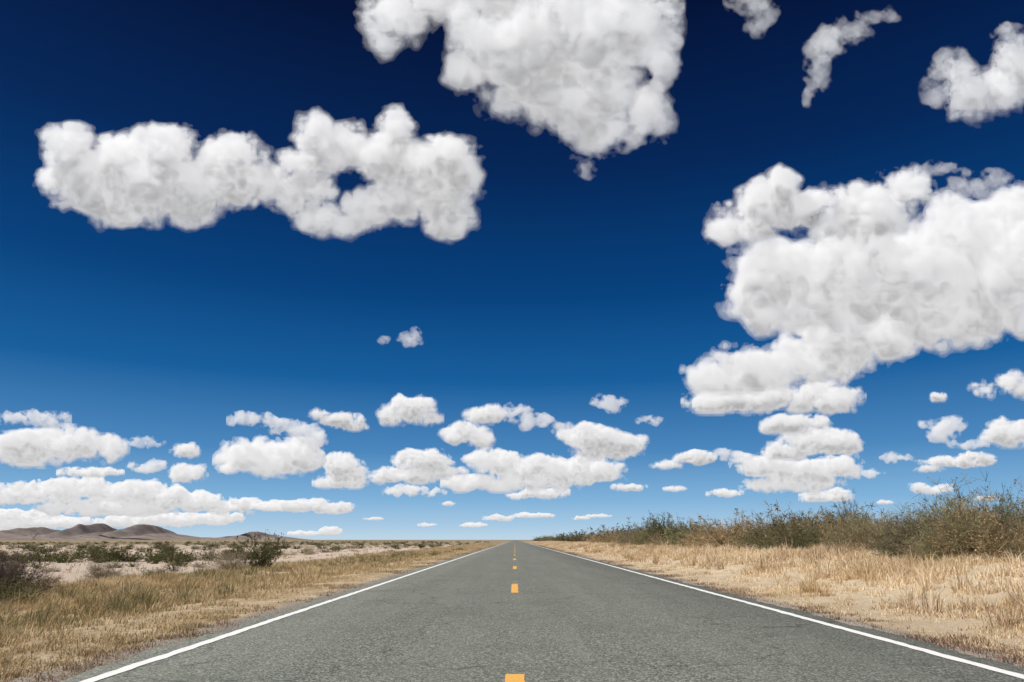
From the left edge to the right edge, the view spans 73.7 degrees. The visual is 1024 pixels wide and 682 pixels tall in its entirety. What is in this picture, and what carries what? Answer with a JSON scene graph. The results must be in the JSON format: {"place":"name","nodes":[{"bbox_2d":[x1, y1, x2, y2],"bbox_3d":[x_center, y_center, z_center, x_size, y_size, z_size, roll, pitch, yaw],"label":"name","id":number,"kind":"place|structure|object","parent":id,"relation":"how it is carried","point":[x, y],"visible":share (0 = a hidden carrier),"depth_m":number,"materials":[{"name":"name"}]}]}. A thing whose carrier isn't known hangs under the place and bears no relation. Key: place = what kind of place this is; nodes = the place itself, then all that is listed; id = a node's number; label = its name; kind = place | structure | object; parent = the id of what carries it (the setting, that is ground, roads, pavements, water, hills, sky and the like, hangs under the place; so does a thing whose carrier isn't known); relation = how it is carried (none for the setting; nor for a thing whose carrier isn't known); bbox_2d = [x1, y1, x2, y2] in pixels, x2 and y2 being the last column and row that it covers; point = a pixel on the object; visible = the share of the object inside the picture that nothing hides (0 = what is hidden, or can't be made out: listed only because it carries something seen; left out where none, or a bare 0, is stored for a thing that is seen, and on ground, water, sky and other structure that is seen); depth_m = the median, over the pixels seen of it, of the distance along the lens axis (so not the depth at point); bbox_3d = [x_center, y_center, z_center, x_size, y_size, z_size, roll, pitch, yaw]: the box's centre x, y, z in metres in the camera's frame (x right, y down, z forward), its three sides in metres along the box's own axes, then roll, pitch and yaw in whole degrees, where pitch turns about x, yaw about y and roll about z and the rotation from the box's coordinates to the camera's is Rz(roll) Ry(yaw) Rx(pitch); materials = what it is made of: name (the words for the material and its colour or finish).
{"place":"outdoors","nodes":[
{"label":"outdoors","id":0,"kind":"place"},
{"bbox_2d":[0,523,310,539],"bbox_3d":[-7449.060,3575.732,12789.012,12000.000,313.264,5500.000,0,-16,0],"label":"hills","id":1,"kind":"structure","parent":0,"point":[99,531],"depth_m":11854.35,"materials":[{"name":"brown stone"}]},
{"bbox_2d":[0,540,1023,681],"bbox_3d":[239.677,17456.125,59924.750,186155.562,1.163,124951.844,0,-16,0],"label":"ground","id":2,"kind":"structure","parent":0,"point":[862,601],"depth_m":13.19,"materials":[{"name":"soil"}]},
{"bbox_2d":[0,574,43,604],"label":"creosote bush","id":3,"kind":"object","parent":2,"relation":"on","point":[9,592],"visible":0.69,"depth_m":14.38,"materials":[{"name":"green plant"}]},
{"bbox_2d":[0,532,64,594],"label":"mesquite bush","id":4,"kind":"object","parent":2,"relation":"on","point":[12,572],"visible":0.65,"depth_m":17.93,"materials":[{"name":"brown plant"}]},
{"bbox_2d":[75,553,122,579],"bbox_3d":[-15.529,8.478,25.721,1.237,0.998,1.643,-13,-21,38],"label":"dry bush","id":5,"kind":"object","parent":2,"relation":"on","point":[100,572],"visible":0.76,"depth_m":25.58,"materials":[{"name":"beige plant"}]},
{"bbox_2d":[140,567,166,574],"bbox_3d":[-13.450,8.695,25.696,1.019,0.532,1.065,0,-16,0],"label":"creosote bush","id":6,"kind":"object","parent":2,"relation":"on","point":[148,571],"visible":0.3,"depth_m":25.66,"materials":[{"name":"plant"}]},
{"bbox_2d":[199,541,254,570],"bbox_3d":[-14.104,10.803,34.377,3.149,1.530,2.371,10,-19,-31],"label":"dry bush","id":7,"kind":"object","parent":2,"relation":"on","point":[238,560],"visible":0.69,"depth_m":34.18,"materials":[{"name":"beige plant"}]},
{"bbox_2d":[0,540,491,584],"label":"desert scrub","id":8,"kind":"object","parent":2,"relation":"on","point":[169,556],"visible":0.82,"depth_m":55.73,"materials":[{"name":"plant"}]},
{"bbox_2d":[0,542,501,681],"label":"dry grass","id":9,"kind":"structure","parent":2,"relation":"on","point":[135,595],"depth_m":14.08,"materials":[{"name":"beige plant"}]},
{"bbox_2d":[235,532,288,568],"bbox_3d":[-12.736,10.653,34.815,2.463,2.080,3.150,0,-16,0],"label":"creosote bush","id":10,"kind":"object","parent":2,"relation":"on","point":[266,555],"visible":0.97,"depth_m":34.72,"materials":[{"name":"green plant"}]},
{"bbox_2d":[624,517,665,534],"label":"creosote bush","id":11,"kind":"object","parent":2,"relation":"on","point":[637,527],"visible":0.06,"depth_m":77.54,"materials":[{"name":"green plant"}]},
{"bbox_2d":[642,510,680,540],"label":"creosote bush","id":12,"kind":"object","parent":2,"relation":"on","point":[655,523],"visible":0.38,"depth_m":59.64,"materials":[{"name":"plant"}]},
{"bbox_2d":[664,518,696,538],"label":"creosote bush","id":13,"kind":"object","parent":2,"relation":"on","point":[674,532],"visible":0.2,"depth_m":55.86,"materials":[{"name":"plant"}]},
{"bbox_2d":[533,470,1023,563],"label":"desert scrub","id":14,"kind":"object","parent":2,"relation":"on","point":[931,534],"visible":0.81,"depth_m":22.22,"materials":[{"name":"plant"}]},
{"bbox_2d":[773,508,817,531],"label":"creosote bush","id":15,"kind":"object","parent":2,"relation":"on","point":[797,516],"visible":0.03,"depth_m":42.29,"materials":[{"name":"plant"}]},
{"bbox_2d":[834,490,868,520],"bbox_3d":[19.208,10.079,38.660,2.958,3.551,2.709,0,-16,0],"label":"mesquite bush","id":16,"kind":"object","parent":2,"relation":"on","point":[847,509],"visible":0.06,"depth_m":38.84,"materials":[{"name":"green plant"}]},
{"bbox_2d":[934,489,1000,534],"bbox_3d":[12.442,5.009,18.819,2.018,2.062,1.640,14,-21,-39],"label":"dry bush","id":17,"kind":"object","parent":2,"relation":"on","point":[978,501],"visible":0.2,"depth_m":18.73,"materials":[{"name":"brown plant"}]},
{"bbox_2d":[0,0,1023,539],"label":"sky","id":18,"kind":"structure","parent":0,"point":[302,269],"materials":[{"name":"blue"}]},
{"bbox_2d":[61,540,1023,681],"bbox_3d":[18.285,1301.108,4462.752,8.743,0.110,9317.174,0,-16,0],"label":"road","id":19,"kind":"structure","parent":0,"point":[559,616],"depth_m":7.73,"materials":[{"name":"grey asphalt"}]},
{"bbox_2d":[80,544,500,681],"bbox_3d":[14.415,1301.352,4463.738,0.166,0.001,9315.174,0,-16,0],"label":"road edge line","id":20,"kind":"object","parent":19,"relation":"on","point":[125,668],"visible":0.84,"depth_m":7.72,"materials":[{"name":"white paint"}]},
{"bbox_2d":[505,554,524,681],"bbox_3d":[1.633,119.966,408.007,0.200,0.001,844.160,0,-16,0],"label":"line dashes","id":21,"kind":"object","parent":19,"relation":"on","point":[514,677],"visible":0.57,"depth_m":5.59,"materials":[{"name":"yellow paint"}]},
{"bbox_2d":[524,542,1023,678],"bbox_3d":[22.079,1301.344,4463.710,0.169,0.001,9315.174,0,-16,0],"label":"road edge line","id":22,"kind":"object","parent":19,"relation":"on","point":[1018,675],"visible":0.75,"depth_m":8.04,"materials":[{"name":"white paint"}]},
{"bbox_2d":[529,535,1023,667],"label":"dry grass","id":23,"kind":"structure","parent":0,"point":[902,571],"depth_m":15.10,"materials":[{"name":"beige plant"}]}
]}

